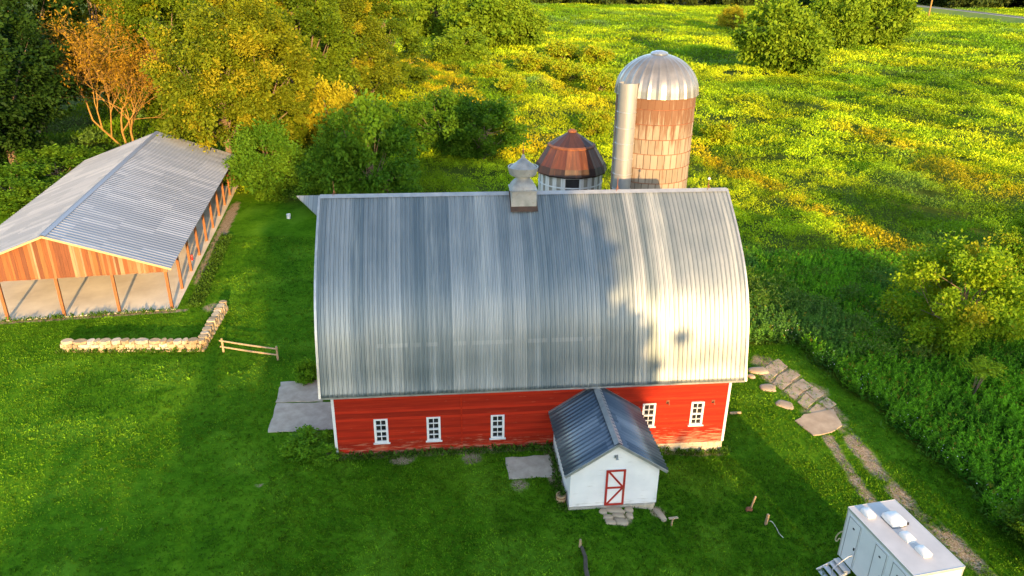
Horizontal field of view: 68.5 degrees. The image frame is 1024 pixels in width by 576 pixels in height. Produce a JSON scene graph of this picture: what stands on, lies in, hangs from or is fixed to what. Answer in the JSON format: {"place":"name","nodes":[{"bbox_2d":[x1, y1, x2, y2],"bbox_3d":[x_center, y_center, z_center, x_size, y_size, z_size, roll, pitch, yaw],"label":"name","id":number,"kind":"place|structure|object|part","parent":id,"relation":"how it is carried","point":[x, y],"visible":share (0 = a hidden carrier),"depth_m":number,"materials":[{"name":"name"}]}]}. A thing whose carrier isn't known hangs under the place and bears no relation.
{"place":"outdoors","nodes":[
{"label":"outdoors","id":0,"kind":"place"},
{"bbox_2d":[0,0,1023,575],"bbox_3d":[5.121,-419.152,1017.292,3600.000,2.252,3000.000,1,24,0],"label":"ground","id":1,"kind":"structure","parent":0,"point":[242,218],"depth_m":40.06,"materials":[{"name":"green plant"}]},
{"bbox_2d":[0,53,44,157],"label":"broadleaf tree","id":2,"kind":"object","parent":1,"relation":"on","point":[14,115],"visible":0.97,"depth_m":80.94,"materials":[{"name":"green plant"}]},
{"bbox_2d":[0,160,67,216],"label":"bush","id":3,"kind":"object","parent":1,"relation":"on","point":[13,200],"visible":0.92,"depth_m":74.45,"materials":[{"name":"green plant"}]},
{"bbox_2d":[0,2,91,165],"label":"broadleaf tree","id":4,"kind":"object","parent":1,"relation":"on","point":[33,57],"visible":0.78,"depth_m":86.21,"materials":[{"name":"green plant"}]},
{"bbox_2d":[0,0,102,132],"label":"broadleaf tree","id":5,"kind":"object","parent":1,"relation":"on","point":[43,4],"visible":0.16,"depth_m":102.64,"materials":[{"name":"green plant"}]},
{"bbox_2d":[6,143,107,188],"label":"bush","id":6,"kind":"object","parent":1,"relation":"on","point":[49,155],"visible":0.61,"depth_m":84.05,"materials":[{"name":"green plant"}]},
{"bbox_2d":[28,0,154,111],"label":"broadleaf tree","id":7,"kind":"object","parent":1,"relation":"on","point":[88,12],"visible":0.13,"depth_m":117.95,"materials":[{"name":"orange plant"}]},
{"bbox_2d":[10,0,192,145],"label":"bare tree","id":8,"kind":"object","parent":1,"relation":"on","point":[121,69],"visible":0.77,"depth_m":94.55,"materials":[{"name":"orange plant"}]},
{"bbox_2d":[0,131,237,320],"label":"open pavilion","id":9,"kind":"structure","parent":1,"relation":"on","point":[132,225],"depth_m":59.01,"materials":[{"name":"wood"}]},
{"bbox_2d":[60,300,227,352],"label":"stone wall","id":10,"kind":"structure","parent":1,"relation":"on","point":[208,332],"depth_m":49.41,"materials":[{"name":"beige stone"}]},
{"bbox_2d":[79,0,209,140],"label":"broadleaf tree","id":11,"kind":"object","parent":1,"relation":"on","point":[133,10],"visible":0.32,"depth_m":100.63,"materials":[{"name":"green plant"}]},
{"bbox_2d":[130,0,305,183],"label":"broadleaf tree","id":12,"kind":"object","parent":1,"relation":"on","point":[210,94],"visible":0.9,"depth_m":78.63,"materials":[{"name":"yellow plant"}]},
{"bbox_2d":[157,0,281,82],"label":"broadleaf tree","id":13,"kind":"object","parent":1,"relation":"on","point":[223,5],"visible":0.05,"depth_m":117.41,"materials":[{"name":"green plant"}]},
{"bbox_2d":[219,338,278,360],"bbox_3d":[-17.099,4.045,48.959,4.238,1.103,0.220,7,24,13],"label":"rail fence","id":14,"kind":"object","parent":1,"relation":"on","point":[223,347],"visible":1,"depth_m":48.80,"materials":[{"name":"brown wood"}]},
{"bbox_2d":[196,0,322,156],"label":"broadleaf tree","id":15,"kind":"object","parent":1,"relation":"on","point":[290,50],"visible":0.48,"depth_m":82.36,"materials":[{"name":"green plant"}]},
{"bbox_2d":[220,115,310,202],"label":"tree","id":16,"kind":"object","parent":1,"relation":"on","point":[252,168],"visible":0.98,"depth_m":78.42,"materials":[{"name":"green plant"}]},
{"bbox_2d":[276,380,322,402],"bbox_3d":[-12.668,6.332,45.236,2.745,0.300,2.553,-3,24,-7],"label":"concrete pad","id":17,"kind":"object","parent":1,"relation":"on","point":[291,391],"visible":0.59,"depth_m":45.02,"materials":[{"name":"grey concrete"}]},
{"bbox_2d":[268,402,332,432],"bbox_3d":[-11.644,7.397,42.847,4.017,0.300,3.003,-2,24,-5],"label":"concrete pad","id":18,"kind":"object","parent":1,"relation":"on","point":[287,417],"visible":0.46,"depth_m":42.68,"materials":[{"name":"grey concrete"}]},
{"bbox_2d":[292,357,316,385],"bbox_3d":[-12.608,5.151,46.288,1.725,2.014,1.825,15,27,30],"label":"bush","id":19,"kind":"object","parent":1,"relation":"on","point":[305,372],"visible":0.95,"depth_m":45.96,"materials":[{"name":"green plant"}]},
{"bbox_2d":[276,424,333,462],"bbox_3d":[-10.792,8.171,39.765,3.041,1.556,2.875,14,27,28],"label":"bush","id":20,"kind":"object","parent":1,"relation":"on","point":[300,443],"visible":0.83,"depth_m":39.26,"materials":[{"name":"green plant"}]},
{"bbox_2d":[250,0,366,148],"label":"broadleaf tree","id":21,"kind":"object","parent":1,"relation":"on","point":[309,18],"visible":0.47,"depth_m":94.38,"materials":[{"name":"green plant"}]},
{"bbox_2d":[307,441,342,468],"bbox_3d":[-9.666,8.600,39.137,1.840,1.098,1.946,7,24,14],"label":"bush","id":22,"kind":"object","parent":1,"relation":"on","point":[327,458],"visible":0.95,"depth_m":38.79,"materials":[{"name":"green plant"}]},
{"bbox_2d":[291,134,375,208],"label":"tree","id":23,"kind":"object","parent":1,"relation":"on","point":[310,182],"visible":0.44,"depth_m":74.22,"materials":[{"name":"green plant"}]},
{"bbox_2d":[303,73,364,147],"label":"tree","id":24,"kind":"object","parent":1,"relation":"on","point":[333,99],"visible":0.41,"depth_m":90.82,"materials":[{"name":"yellow plant"}]},
{"bbox_2d":[304,0,406,107],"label":"broadleaf tree","id":25,"kind":"object","parent":1,"relation":"on","point":[379,68],"visible":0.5,"depth_m":107.82,"materials":[{"name":"green plant"}]},
{"bbox_2d":[308,88,428,193],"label":"tree","id":26,"kind":"object","parent":1,"relation":"on","point":[389,138],"visible":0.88,"depth_m":73.86,"materials":[{"name":"green plant"}]},
{"bbox_2d":[359,0,428,91],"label":"broadleaf tree","id":27,"kind":"object","parent":1,"relation":"on","point":[395,27],"visible":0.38,"depth_m":139.01,"materials":[{"name":"green plant"}]},
{"bbox_2d":[401,0,471,39],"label":"meadow tree","id":28,"kind":"object","parent":1,"relation":"on","point":[426,19],"visible":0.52,"depth_m":232.97,"materials":[{"name":"green plant"}]},
{"bbox_2d":[399,85,498,161],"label":"bush","id":29,"kind":"object","parent":1,"relation":"on","point":[430,123],"visible":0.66,"depth_m":97.19,"materials":[{"name":"green plant"}]},
{"bbox_2d":[422,25,494,68],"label":"meadow tree","id":30,"kind":"object","parent":1,"relation":"on","point":[453,45],"visible":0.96,"depth_m":178.11,"materials":[{"name":"green plant"}]},
{"bbox_2d":[433,0,527,48],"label":"meadow tree","id":31,"kind":"object","parent":1,"relation":"on","point":[461,14],"visible":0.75,"depth_m":206.53,"materials":[{"name":"green plant"}]},
{"bbox_2d":[439,94,531,160],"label":"bush","id":32,"kind":"object","parent":1,"relation":"on","point":[494,116],"visible":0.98,"depth_m":94.18,"materials":[{"name":"green plant"}]},
{"bbox_2d":[469,57,507,78],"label":"shrub","id":33,"kind":"object","parent":1,"relation":"on","point":[490,69],"visible":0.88,"depth_m":159.09,"materials":[{"name":"yellow plant"}]},
{"bbox_2d":[493,72,529,94],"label":"shrub","id":34,"kind":"object","parent":1,"relation":"on","point":[517,83],"visible":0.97,"depth_m":143.46,"materials":[{"name":"yellow plant"}]},
{"bbox_2d":[0,0,1023,368],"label":"meadow plants","id":35,"kind":"object","parent":1,"relation":"on","point":[1010,42],"visible":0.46,"depth_m":120.89,"materials":[{"name":"green plant"}]},
{"bbox_2d":[475,0,553,47],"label":"meadow tree","id":36,"kind":"object","parent":1,"relation":"on","point":[532,28],"visible":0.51,"depth_m":213.77,"materials":[{"name":"green plant"}]},
{"bbox_2d":[297,140,748,455],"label":"barn","id":37,"kind":"structure","parent":1,"relation":"on","point":[519,310],"depth_m":38.48,"materials":[{"name":"red paint"}]},
{"bbox_2d":[373,419,389,444],"bbox_3d":[-6.790,7.437,39.062,0.860,1.505,0.195,-2,24,-5],"label":"window","id":38,"kind":"structure","parent":37,"relation":"in","point":[381,434],"depth_m":39.08,"materials":[{"name":"white paint"}]},
{"bbox_2d":[426,417,441,441],"bbox_3d":[-4.096,7.376,39.325,0.860,1.505,0.195,-2,24,-5],"label":"window","id":39,"kind":"structure","parent":37,"relation":"in","point":[433,423],"depth_m":39.34,"materials":[{"name":"white paint"}]},
{"bbox_2d":[489,414,505,439],"bbox_3d":[-0.760,7.315,39.657,0.860,1.505,0.195,-2,24,-5],"label":"window","id":40,"kind":"structure","parent":37,"relation":"in","point":[497,421],"depth_m":39.68,"materials":[{"name":"white paint"}]},
{"bbox_2d":[642,403,655,427],"bbox_3d":[7.314,6.823,40.308,0.860,1.505,0.195,-2,24,-5],"label":"window","id":41,"kind":"structure","parent":37,"relation":"in","point":[649,409],"depth_m":40.30,"materials":[{"name":"white paint"}]},
{"bbox_2d":[687,401,704,426],"bbox_3d":[9.960,6.782,40.574,0.860,1.505,0.195,-2,24,-5],"label":"window","id":42,"kind":"structure","parent":37,"relation":"in","point":[697,407],"depth_m":40.58,"materials":[{"name":"white paint"}]},
{"bbox_2d":[505,455,553,478],"bbox_3d":[0.911,9.322,38.793,2.412,0.300,1.855,-2,24,-6],"label":"concrete pad","id":43,"kind":"object","parent":1,"relation":"on","point":[533,466],"visible":0.71,"depth_m":38.70,"materials":[{"name":"grey concrete"}]},
{"bbox_2d":[513,49,554,72],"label":"shrub","id":44,"kind":"object","parent":1,"relation":"on","point":[530,61],"visible":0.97,"depth_m":167.52,"materials":[{"name":"yellow plant"}]},
{"bbox_2d":[556,491,565,503],"bbox_3d":[2.359,10.114,36.229,0.524,0.440,0.516,1,24,0],"label":"barrel planter","id":45,"kind":"object","parent":1,"relation":"on","point":[560,498],"visible":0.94,"depth_m":36.07,"materials":[{"name":"brown wood"}]},
{"bbox_2d":[559,488,565,495],"bbox_3d":[2.402,9.772,36.108,0.422,0.403,0.441,-17,29,-35],"label":"potted plant","id":46,"kind":"object","parent":45,"relation":"in","point":[562,492],"visible":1,"depth_m":36.07,"materials":[{"name":"green plant"}]},
{"bbox_2d":[540,35,582,61],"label":"shrub","id":47,"kind":"object","parent":1,"relation":"on","point":[559,49],"visible":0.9,"depth_m":193.40,"materials":[{"name":"yellow plant"}]},
{"bbox_2d":[547,54,590,82],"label":"shrub","id":48,"kind":"object","parent":1,"relation":"on","point":[562,71],"visible":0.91,"depth_m":161.38,"materials":[{"name":"yellow plant"}]},
{"bbox_2d":[536,129,606,190],"bbox_3d":[4.289,-5.601,57.027,5.403,12.970,5.267,1,24,0],"label":"corn crib","id":49,"kind":"object","parent":1,"relation":"on","point":[571,159],"visible":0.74,"depth_m":53.85,"materials":[{"name":"white paint"}]},
{"bbox_2d":[579,539,589,575],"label":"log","id":50,"kind":"object","parent":1,"relation":"on","point":[586,571],"visible":1,"depth_m":32.64,"materials":[{"name":"wood"}]},
{"bbox_2d":[576,105,614,136],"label":"shrub","id":51,"kind":"object","parent":1,"relation":"on","point":[601,122],"visible":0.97,"depth_m":114.07,"materials":[{"name":"yellow plant"}]},
{"bbox_2d":[577,63,616,94],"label":"shrub","id":52,"kind":"object","parent":1,"relation":"on","point":[595,79],"visible":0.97,"depth_m":148.76,"materials":[{"name":"yellow plant"}]},
{"bbox_2d":[578,39,619,67],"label":"shrub","id":53,"kind":"object","parent":1,"relation":"on","point":[591,54],"visible":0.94,"depth_m":183.95,"materials":[{"name":"yellow plant"}]},
{"bbox_2d":[599,508,606,514],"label":"stepping stone","id":54,"kind":"object","parent":1,"relation":"on","point":[603,511],"visible":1,"depth_m":35.57,"materials":[{"name":"grey stone"}]},
{"bbox_2d":[548,388,667,509],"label":"white shed","id":55,"kind":"structure","parent":1,"relation":"on","point":[606,450],"depth_m":35.80,"materials":[{"name":"paint"}]},
{"bbox_2d":[604,469,625,505],"bbox_3d":[4.868,9.430,35.530,0.940,2.050,0.100,-2,24,-5],"label":"door","id":56,"kind":"structure","parent":55,"relation":"in","point":[615,478],"depth_m":35.51,"materials":[{"name":"white paint"}]},
{"bbox_2d":[603,514,612,518],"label":"stepping stone","id":57,"kind":"object","parent":1,"relation":"on","point":[607,516],"visible":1,"depth_m":35.23,"materials":[{"name":"grey stone"}]},
{"bbox_2d":[605,519,615,524],"bbox_3d":[4.587,10.918,35.027,0.528,0.222,0.358,3,24,5],"label":"stepping stone","id":58,"kind":"object","parent":1,"relation":"on","point":[610,521],"visible":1,"depth_m":34.91,"materials":[{"name":"grey stone"}]},
{"bbox_2d":[605,506,624,513],"bbox_3d":[4.889,10.587,35.792,0.991,0.222,0.444,2,24,3],"label":"stepping stone","id":59,"kind":"object","parent":1,"relation":"on","point":[612,509],"visible":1,"depth_m":35.69,"materials":[{"name":"grey stone"}]},
{"bbox_2d":[612,513,624,517],"bbox_3d":[5.000,10.751,35.425,0.599,0.222,0.297,2,24,2],"label":"stepping stone","id":60,"kind":"object","parent":1,"relation":"on","point":[618,515],"visible":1,"depth_m":35.34,"materials":[{"name":"grey stone"}]},
{"bbox_2d":[615,518,628,525],"bbox_3d":[5.106,10.931,35.025,0.650,0.222,0.434,3,24,5],"label":"stepping stone","id":61,"kind":"object","parent":1,"relation":"on","point":[621,522],"visible":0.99,"depth_m":34.94,"materials":[{"name":"grey stone"}]},
{"bbox_2d":[624,506,632,512],"bbox_3d":[5.564,10.597,35.888,0.445,0.222,0.398,1,24,0],"label":"stepping stone","id":62,"kind":"object","parent":1,"relation":"on","point":[628,509],"visible":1,"depth_m":35.77,"materials":[{"name":"beige stone"}]},
{"bbox_2d":[625,512,633,518],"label":"stepping stone","id":63,"kind":"object","parent":1,"relation":"on","point":[629,515],"visible":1,"depth_m":35.38,"materials":[{"name":"grey stone"}]},
{"bbox_2d":[610,50,698,189],"bbox_3d":[9.354,-6.172,52.164,5.474,19.807,5.429,1,24,0],"label":"silo","id":64,"kind":"object","parent":1,"relation":"on","point":[657,92],"visible":0.56,"depth_m":47.89,"materials":[{"name":"brick"}]},
{"bbox_2d":[653,508,666,521],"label":"stone slab","id":65,"kind":"structure","parent":1,"relation":"on","point":[660,515],"depth_m":35.84,"materials":[{"name":"grey stone"}]},
{"bbox_2d":[668,516,677,525],"bbox_3d":[7.550,11.039,35.417,0.480,0.570,0.120,-1,23,-18],"label":"wooden stake","id":66,"kind":"object","parent":1,"relation":"on","point":[672,518],"visible":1,"depth_m":35.32,"materials":[{"name":"brown wood"}]},
{"bbox_2d":[392,0,1023,8],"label":"wood","id":67,"kind":"object","parent":1,"relation":"on","point":[953,4],"visible":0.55,"depth_m":454.88,"materials":[{"name":"green plant"}]},
{"bbox_2d":[698,117,739,144],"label":"shrub","id":68,"kind":"object","parent":1,"relation":"on","point":[721,130],"visible":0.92,"depth_m":110.64,"materials":[{"name":"yellow plant"}]},
{"bbox_2d":[715,4,747,29],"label":"meadow tree","id":69,"kind":"object","parent":1,"relation":"on","point":[725,16],"visible":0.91,"depth_m":282.96,"materials":[{"name":"green plant"}]},
{"bbox_2d":[745,507,752,511],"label":"rock","id":70,"kind":"object","parent":1,"relation":"on","point":[747,509],"visible":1,"depth_m":37.12,"materials":[{"name":"stone"}]},
{"bbox_2d":[747,374,754,378],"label":"boulder","id":71,"kind":"object","parent":1,"relation":"on","point":[751,376],"visible":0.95,"depth_m":49.05,"materials":[{"name":"beige stone"}]},
{"bbox_2d":[748,367,768,374],"bbox_3d":[16.307,5.542,49.874,1.305,0.333,0.913,-4,24,-10],"label":"boulder","id":72,"kind":"object","parent":1,"relation":"on","point":[758,370],"visible":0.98,"depth_m":49.68,"materials":[{"name":"beige stone"}]},
{"bbox_2d":[764,514,769,524],"bbox_3d":[12.263,11.190,36.197,0.110,0.720,0.110,-2,23,-18],"label":"wooden stake","id":73,"kind":"object","parent":1,"relation":"on","point":[767,519],"visible":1,"depth_m":36.12,"materials":[{"name":"brown wood"}]},
{"bbox_2d":[759,384,775,391],"bbox_3d":[16.310,6.375,47.961,1.044,0.222,0.948,5,24,10],"label":"boulder","id":74,"kind":"object","parent":1,"relation":"on","point":[766,387],"visible":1,"depth_m":47.80,"materials":[{"name":"beige stone"}]},
{"bbox_2d":[761,366,777,380],"bbox_3d":[16.991,5.730,49.727,0.953,0.300,1.922,18,29,34],"label":"flagstone","id":75,"kind":"object","parent":1,"relation":"on","point":[771,370],"visible":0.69,"depth_m":49.58,"materials":[{"name":"beige stone"}]},
{"bbox_2d":[769,359,787,372],"bbox_3d":[17.906,5.348,50.624,1.816,0.300,1.051,-21,32,-40],"label":"flagstone","id":76,"kind":"object","parent":1,"relation":"on","point":[782,365],"visible":0.75,"depth_m":50.55,"materials":[{"name":"beige stone"}]},
{"bbox_2d":[772,374,791,389],"bbox_3d":[17.408,6.192,48.686,1.842,0.300,1.058,-21,32,-40],"label":"flagstone","id":77,"kind":"object","parent":1,"relation":"on","point":[779,378],"visible":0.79,"depth_m":48.53,"materials":[{"name":"beige stone"}]},
{"bbox_2d":[723,0,845,74],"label":"meadow tree","id":78,"kind":"object","parent":1,"relation":"on","point":[796,36],"visible":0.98,"depth_m":173.02,"materials":[{"name":"green plant"}]},
{"bbox_2d":[775,400,793,409],"bbox_3d":[16.750,7.174,46.146,1.118,0.178,0.893,13,27,26],"label":"boulder","id":79,"kind":"object","parent":1,"relation":"on","point":[784,404],"visible":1,"depth_m":46.04,"materials":[{"name":"beige stone"}]},
{"bbox_2d":[781,369,799,381],"bbox_3d":[18.258,5.866,49.453,1.616,0.300,1.012,-18,30,-36],"label":"flagstone","id":80,"kind":"object","parent":1,"relation":"on","point":[790,378],"visible":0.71,"depth_m":49.37,"materials":[{"name":"beige stone"}]},
{"bbox_2d":[784,384,801,399],"bbox_3d":[17.789,6.655,47.641,0.927,0.300,1.933,18,29,35],"label":"flagstone","id":81,"kind":"object","parent":1,"relation":"on","point":[794,390],"visible":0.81,"depth_m":47.52,"materials":[{"name":"beige stone"}]},
{"bbox_2d":[794,379,813,390],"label":"flagstone","id":82,"kind":"object","parent":1,"relation":"on","point":[802,386],"visible":0.68,"depth_m":48.22,"materials":[{"name":"beige stone"}]},
{"bbox_2d":[798,393,814,408],"bbox_3d":[18.222,7.112,46.608,0.824,0.300,1.746,21,31,38],"label":"flagstone","id":83,"kind":"object","parent":1,"relation":"on","point":[804,401],"visible":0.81,"depth_m":46.46,"materials":[{"name":"beige stone"}]},
{"bbox_2d":[805,387,824,400],"bbox_3d":[19.094,6.758,47.441,1.517,0.300,0.950,-18,30,-36],"label":"flagstone","id":84,"kind":"object","parent":1,"relation":"on","point":[815,391],"visible":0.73,"depth_m":47.33,"materials":[{"name":"beige stone"}]},
{"bbox_2d":[809,404,826,412],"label":"flagstone","id":85,"kind":"object","parent":1,"relation":"on","point":[819,408],"visible":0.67,"depth_m":45.65,"materials":[{"name":"beige stone"}]},
{"bbox_2d":[795,409,841,435],"bbox_3d":[18.372,8.028,44.449,3.055,0.300,2.070,-7,25,-17],"label":"flagstone","id":86,"kind":"object","parent":1,"relation":"on","point":[821,423],"visible":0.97,"depth_m":44.31,"materials":[{"name":"beige stone"}]},
{"bbox_2d":[796,0,841,16],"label":"meadow tree","id":87,"kind":"object","parent":1,"relation":"on","point":[807,2],"visible":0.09,"depth_m":272.13,"materials":[{"name":"green plant"}]},
{"bbox_2d":[818,397,835,408],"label":"flagstone","id":88,"kind":"object","parent":1,"relation":"on","point":[828,402],"visible":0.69,"depth_m":46.29,"materials":[{"name":"beige stone"}]},
{"bbox_2d":[805,0,875,49],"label":"meadow tree","id":89,"kind":"object","parent":1,"relation":"on","point":[850,31],"visible":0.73,"depth_m":222.34,"materials":[{"name":"green plant"}]},
{"bbox_2d":[842,0,923,47],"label":"meadow tree","id":90,"kind":"object","parent":1,"relation":"on","point":[893,24],"visible":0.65,"depth_m":230.26,"materials":[{"name":"green plant"}]},
{"bbox_2d":[742,246,1023,547],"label":"tall weeds","id":91,"kind":"object","parent":1,"relation":"on","point":[978,440],"visible":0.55,"depth_m":48.48,"materials":[{"name":"green plant"}]},
{"bbox_2d":[816,499,964,575],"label":"restroom trailer","id":92,"kind":"object","parent":1,"relation":"on","point":[893,537],"visible":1,"depth_m":31.45,"materials":[{"name":"metal"}]},
{"bbox_3d":[14.752,11.091,32.783,0.068,2.335,0.840,-5,24,-12],"label":"door","id":93,"kind":"part","parent":92,"relation":"part of","materials":[{"name":"white paint"}]},
{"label":"door","id":94,"kind":"part","parent":92,"relation":"part of","materials":[{"name":"white paint"}]},
{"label":"door","id":95,"kind":"part","parent":92,"relation":"part of","materials":[{"name":"white paint"}]},
{"bbox_2d":[870,228,1023,362],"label":"tree","id":96,"kind":"object","parent":1,"relation":"on","point":[980,269],"visible":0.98,"depth_m":50.63,"materials":[{"name":"green plant"}]},
{"bbox_2d":[960,355,1008,394],"bbox_3d":[28.943,5.804,46.403,2.517,2.778,3.473,1,24,0],"label":"sumac","id":97,"kind":"object","parent":1,"relation":"on","point":[986,367],"visible":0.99,"depth_m":45.64,"materials":[{"name":"green plant"}]},
{"bbox_2d":[987,225,1023,274],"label":"tree","id":98,"kind":"object","parent":1,"relation":"on","point":[1018,242],"visible":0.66,"depth_m":62.91,"materials":[{"name":"green plant"}]},
{"bbox_2d":[990,495,1023,542],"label":"bush","id":99,"kind":"object","parent":1,"relation":"on","point":[1015,520],"visible":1,"depth_m":34.94,"materials":[{"name":"green plant"}]},
{"bbox_2d":[993,212,1023,249],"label":"tree","id":100,"kind":"object","parent":1,"relation":"on","point":[1016,222],"visible":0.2,"depth_m":67.46,"materials":[{"name":"green plant"}]},
{"bbox_2d":[916,5,1023,25],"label":"road embankment","id":101,"kind":"structure","parent":0,"point":[1009,19],"depth_m":369.90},
{"bbox_2d":[917,5,1023,17],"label":"road","id":102,"kind":"structure","parent":0,"point":[974,11],"depth_m":381.14,"materials":[{"name":"asphalt"}]}
]}

